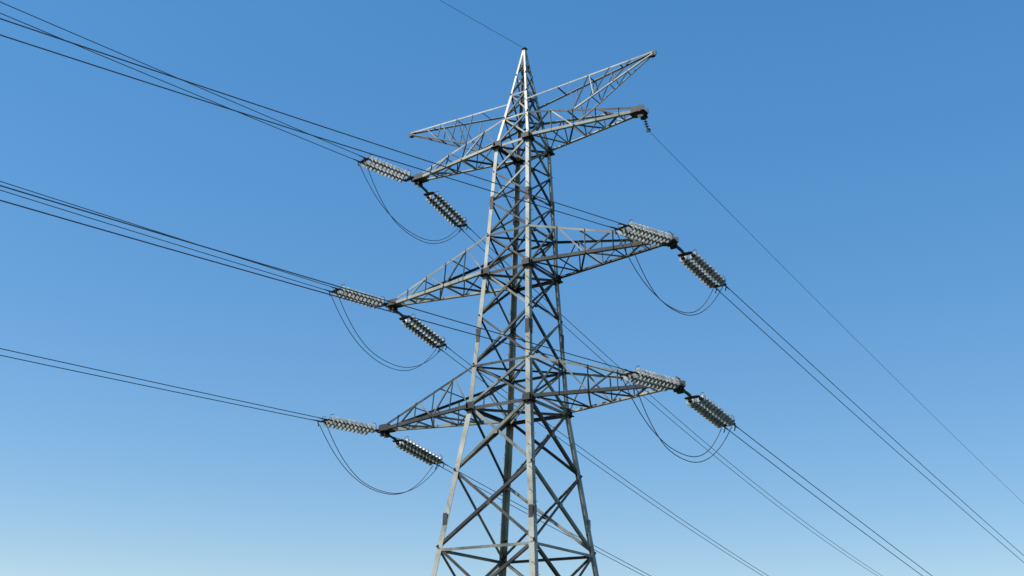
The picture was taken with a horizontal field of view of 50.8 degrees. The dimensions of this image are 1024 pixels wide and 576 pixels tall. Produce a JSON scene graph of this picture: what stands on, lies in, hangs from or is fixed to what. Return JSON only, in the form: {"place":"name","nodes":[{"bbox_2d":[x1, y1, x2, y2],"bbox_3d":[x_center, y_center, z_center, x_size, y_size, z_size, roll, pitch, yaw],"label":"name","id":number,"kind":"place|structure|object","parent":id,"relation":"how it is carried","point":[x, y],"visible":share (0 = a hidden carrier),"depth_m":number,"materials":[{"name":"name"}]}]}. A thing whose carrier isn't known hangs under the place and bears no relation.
{"place":"outdoors","nodes":[
{"label":"outdoors","id":0,"kind":"place"},
{"bbox_2d":[0,0,1023,575],"label":"sky","id":1,"kind":"structure","parent":0,"point":[867,156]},
{"bbox_3d":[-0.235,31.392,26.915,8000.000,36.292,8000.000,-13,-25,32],"label":"ground","id":2,"kind":"structure","parent":0,"visible":0},
{"bbox_2d":[312,47,738,575],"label":"electricity pylon","id":3,"kind":"object","parent":2,"relation":"on","point":[709,276],"visible":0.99,"depth_m":38.45,"materials":[{"name":"metal"}]},
{"bbox_2d":[0,0,1023,575],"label":"power line cables","id":4,"kind":"object","parent":3,"relation":"attached to","point":[386,300],"visible":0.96,"depth_m":33.71,"materials":[{"name":"metal"}]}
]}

